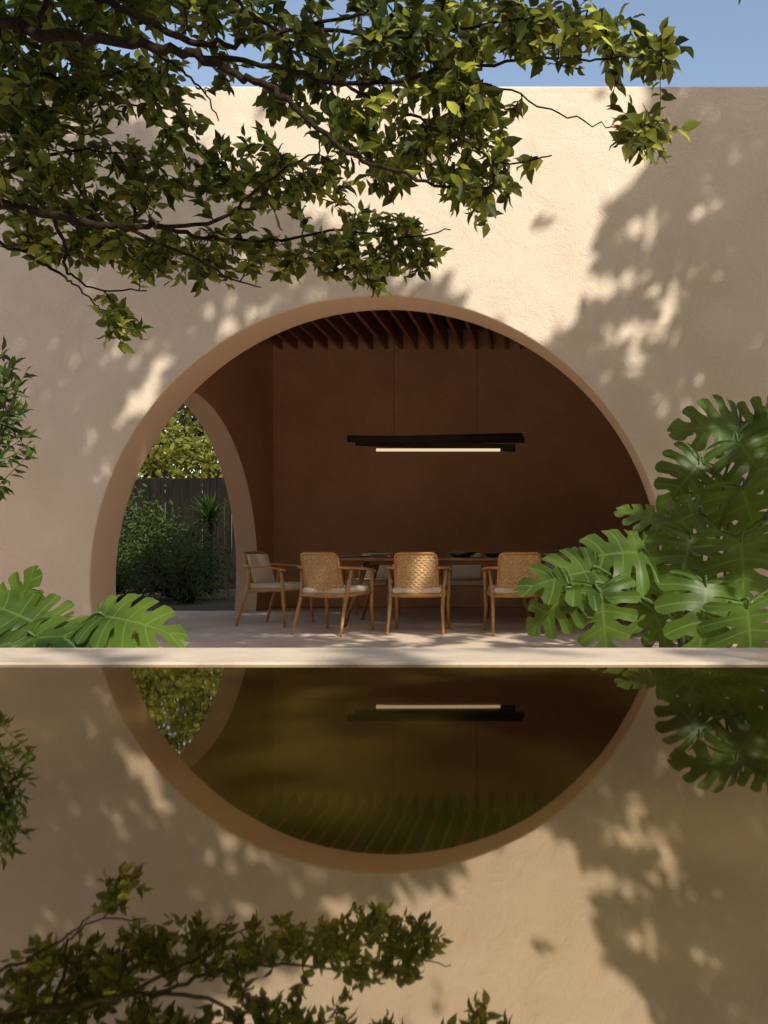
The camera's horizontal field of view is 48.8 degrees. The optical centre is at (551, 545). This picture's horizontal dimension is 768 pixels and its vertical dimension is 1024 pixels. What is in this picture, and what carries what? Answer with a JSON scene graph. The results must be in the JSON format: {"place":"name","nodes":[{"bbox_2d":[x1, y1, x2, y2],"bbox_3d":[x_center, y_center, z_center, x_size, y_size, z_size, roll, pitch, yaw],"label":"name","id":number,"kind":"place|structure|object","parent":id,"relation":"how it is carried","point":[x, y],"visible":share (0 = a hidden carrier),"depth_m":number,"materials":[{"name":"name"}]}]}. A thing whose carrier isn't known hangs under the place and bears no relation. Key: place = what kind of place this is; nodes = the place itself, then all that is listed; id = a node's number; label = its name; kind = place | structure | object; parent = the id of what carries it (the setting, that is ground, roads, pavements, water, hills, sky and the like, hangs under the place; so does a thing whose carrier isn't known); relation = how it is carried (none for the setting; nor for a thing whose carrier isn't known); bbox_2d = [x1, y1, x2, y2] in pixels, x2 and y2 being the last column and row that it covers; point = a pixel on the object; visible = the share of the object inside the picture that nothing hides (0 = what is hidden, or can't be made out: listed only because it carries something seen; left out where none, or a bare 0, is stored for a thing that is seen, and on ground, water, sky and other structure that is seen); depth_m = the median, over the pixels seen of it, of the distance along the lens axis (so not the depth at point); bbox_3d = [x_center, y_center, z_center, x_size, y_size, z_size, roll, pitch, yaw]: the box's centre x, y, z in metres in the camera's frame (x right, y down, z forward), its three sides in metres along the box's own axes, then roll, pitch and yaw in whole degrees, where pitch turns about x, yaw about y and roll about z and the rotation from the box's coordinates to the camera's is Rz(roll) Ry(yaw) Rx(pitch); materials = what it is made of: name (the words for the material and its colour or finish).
{"place":"outdoors","nodes":[
{"label":"outdoors","id":0,"kind":"place"},
{"bbox_2d":[120,589,273,610],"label":"garden soil","id":1,"kind":"structure","parent":0,"point":[215,604],"depth_m":12.65,"materials":[{"name":"brown soil"}]},
{"bbox_2d":[0,336,40,548],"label":"leafy shrub","id":2,"kind":"object","parent":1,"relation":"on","point":[7,413],"visible":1,"depth_m":4.91,"materials":[{"name":"green plant"}]},
{"bbox_2d":[117,478,191,565],"bbox_3d":[-7.975,-0.390,14.689,3.497,2.280,1.721,0,0,20],"label":"garden bush","id":3,"kind":"object","parent":1,"relation":"on","point":[142,522],"visible":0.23,"depth_m":14.47,"materials":[{"name":"green plant"}]},
{"bbox_2d":[116,531,223,604],"bbox_3d":[-6.165,0.438,12.543,2.188,1.318,1.178,0,0,0],"label":"garden bush","id":4,"kind":"object","parent":1,"relation":"on","point":[189,592],"visible":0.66,"depth_m":12.52,"materials":[{"name":"green plant"}]},
{"bbox_2d":[116,478,235,589],"bbox_3d":[-9.775,-0.233,16.630,12.592,2.280,0.110,0,0,0],"label":"wooden fence","id":5,"kind":"object","parent":1,"relation":"on","point":[182,493],"visible":0.07,"depth_m":16.59,"materials":[{"name":"grey wood"}]},
{"bbox_2d":[116,515,235,601],"bbox_3d":[-7.189,0.123,13.355,4.277,2.135,1.703,0,0,0],"label":"garden bush","id":6,"kind":"object","parent":1,"relation":"on","point":[156,561],"visible":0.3,"depth_m":13.31,"materials":[{"name":"green plant"}]},
{"bbox_2d":[136,403,223,478],"bbox_3d":[-9.060,-2.484,19.864,5.813,6.758,5.131,0,0,22],"label":"background tree","id":7,"kind":"object","parent":1,"relation":"on","point":[187,448],"visible":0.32,"depth_m":18.16,"materials":[{"name":"green plant"}]},
{"bbox_2d":[177,491,232,593],"bbox_3d":[-6.214,-0.062,14.877,1.256,1.899,1.227,0,0,31],"label":"spiky dracaena plant","id":8,"kind":"object","parent":1,"relation":"on","point":[210,511],"visible":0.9,"depth_m":14.83,"materials":[{"name":"green plant"}]},
{"bbox_2d":[0,648,767,664],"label":"ledge","id":9,"kind":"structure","parent":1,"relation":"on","point":[383,656],"depth_m":2.62,"materials":[{"name":"stone"},{"name":"water"}]},
{"bbox_2d":[0,665,767,1023],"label":"water","id":10,"kind":"structure","parent":9,"relation":"in","point":[382,843],"depth_m":1.00,"materials":[{"name":"liquid"}]},
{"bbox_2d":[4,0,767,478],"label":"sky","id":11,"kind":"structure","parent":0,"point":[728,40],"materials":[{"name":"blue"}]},
{"bbox_2d":[260,607,578,610],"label":"pavilion floor","id":12,"kind":"structure","parent":0,"point":[407,608],"depth_m":11.34,"materials":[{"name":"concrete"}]},
{"bbox_2d":[273,329,659,606],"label":"back wall","id":13,"kind":"structure","parent":12,"relation":"on","point":[565,474],"depth_m":11.72,"materials":[{"name":"paint"}]},
{"bbox_2d":[388,310,483,328],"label":"ceiling","id":14,"kind":"structure","parent":0,"point":[461,323],"depth_m":11.37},
{"bbox_2d":[134,611,767,647],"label":"terrace floor","id":15,"kind":"structure","parent":0,"point":[255,629],"depth_m":8.43,"materials":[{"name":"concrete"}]},
{"bbox_2d":[0,565,189,647],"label":"monstera plant","id":16,"kind":"object","parent":15,"relation":"on","point":[27,620],"visible":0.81,"depth_m":4.47,"materials":[{"name":"green plant"}]},
{"bbox_2d":[184,339,272,610],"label":"side wall","id":17,"kind":"structure","parent":15,"relation":"on","point":[229,404],"depth_m":10.91,"materials":[{"name":"paint"}]},
{"bbox_2d":[235,551,313,627],"bbox_3d":[-3.080,0.477,9.159,0.646,0.822,0.666,0,0,16],"label":"dining armchair","id":18,"kind":"object","parent":15,"relation":"on","point":[260,575],"visible":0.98,"depth_m":9.03,"materials":[{"name":"brown wood"}]},
{"bbox_2d":[291,552,375,636],"bbox_3d":[-2.210,0.477,8.330,0.666,0.822,0.646,0,0,18],"label":"dining armchair","id":19,"kind":"object","parent":15,"relation":"on","point":[320,572],"visible":1,"depth_m":8.12,"materials":[{"name":"brown wicker"}]},
{"bbox_2d":[0,0,740,354],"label":"tree","id":20,"kind":"object","parent":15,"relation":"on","point":[466,96],"visible":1,"depth_m":4.32,"materials":[{"name":"green plant"}]},
{"bbox_2d":[341,550,400,614],"bbox_3d":[-2.219,0.477,10.151,0.666,0.822,0.646,0,0,2],"label":"dining armchair","id":21,"kind":"object","parent":15,"relation":"on","point":[381,579],"visible":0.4,"depth_m":10.28,"materials":[{"name":"brown wood"}]},
{"bbox_2d":[0,87,767,640],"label":"front wall","id":22,"kind":"structure","parent":15,"relation":"on","point":[628,299],"depth_m":7.60,"materials":[{"name":"beige paint"}]},
{"bbox_2d":[386,552,452,634],"bbox_3d":[-1.349,0.477,8.369,0.666,0.822,0.646,0,0,-2],"label":"dining armchair","id":23,"kind":"object","parent":15,"relation":"on","point":[416,577],"visible":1,"depth_m":8.15,"materials":[{"name":"brown wicker"}]},
{"bbox_2d":[339,557,544,626],"bbox_3d":[-1.220,0.515,9.280,2.750,0.757,1.050,0,0,0],"label":"dining table","id":24,"kind":"object","parent":15,"relation":"on","point":[374,563],"visible":0.45,"depth_m":9.20,"materials":[{"name":"brown wood"}]},
{"bbox_2d":[353,555,370,556],"bbox_3d":[-2.200,0.127,9.600,0.250,0.018,0.250,0,0,0],"label":"dinner plate","id":25,"kind":"object","parent":24,"relation":"on","point":[362,555],"visible":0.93,"depth_m":9.51,"materials":[{"name":"grey ceramic"}]},
{"bbox_2d":[368,553,389,556],"bbox_3d":[-1.950,0.111,9.300,0.260,0.050,0.260,0,0,0],"label":"serving bowl","id":26,"kind":"object","parent":24,"relation":"on","point":[379,554],"visible":0.84,"depth_m":9.21,"materials":[{"name":"grey ceramic"}]},
{"bbox_2d":[447,552,475,557],"bbox_3d":[-1.000,0.106,9.150,0.340,0.060,0.340,0,0,0],"label":"serving bowl","id":27,"kind":"object","parent":24,"relation":"on","point":[461,554],"visible":1,"depth_m":9.04,"materials":[{"name":"ceramic"}]},
{"bbox_2d":[484,553,500,556],"bbox_3d":[-0.650,0.114,9.300,0.240,0.045,0.240,0,0,0],"label":"serving bowl","id":28,"kind":"object","parent":24,"relation":"on","point":[492,554],"visible":0.74,"depth_m":9.21,"materials":[{"name":"ceramic"}]},
{"bbox_2d":[438,550,491,618],"bbox_3d":[-1.062,0.477,10.181,0.666,0.822,0.646,0,0,-3],"label":"dining armchair","id":29,"kind":"object","parent":15,"relation":"on","point":[466,575],"visible":0.52,"depth_m":10.31,"materials":[{"name":"brown wood"}]},
{"bbox_2d":[481,552,544,635],"bbox_3d":[-0.363,0.477,8.350,0.666,0.822,0.646,0,0,-12],"label":"dining armchair","id":30,"kind":"object","parent":15,"relation":"on","point":[512,569],"visible":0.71,"depth_m":8.11,"materials":[{"name":"brown wicker"}]},
{"bbox_2d":[538,550,581,612],"bbox_3d":[0.100,0.477,10.151,0.666,0.822,0.646,0,0,0],"label":"dining armchair","id":31,"kind":"object","parent":15,"relation":"on","point":[550,565],"visible":0.06,"depth_m":10.37,"materials":[{"name":"brown wood"}]},
{"bbox_2d":[514,394,767,647],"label":"monstera plant","id":32,"kind":"object","parent":15,"relation":"on","point":[687,580],"visible":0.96,"depth_m":5.10,"materials":[{"name":"green plant"}]},
{"bbox_3d":[-1.100,-3.289,10.072,6.400,0.247,3.995,0,0,0],"label":"roof","id":33,"kind":"object","parent":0,"visible":0},
{"bbox_2d":[266,310,522,348],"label":"ceiling slats","id":34,"kind":"object","parent":33,"relation":"attached to","point":[365,327],"visible":0.29,"depth_m":11.00,"materials":[{"name":"brown wood"}]},
{"bbox_2d":[347,433,523,451],"bbox_3d":[-1.290,-2.067,9.224,1.976,2.051,0.291,0,0,0],"label":"pendant light","id":35,"kind":"object","parent":34,"relation":"hanging from","point":[470,442],"visible":0.98,"depth_m":9.19,"materials":[{"name":"black metal"}]}
]}

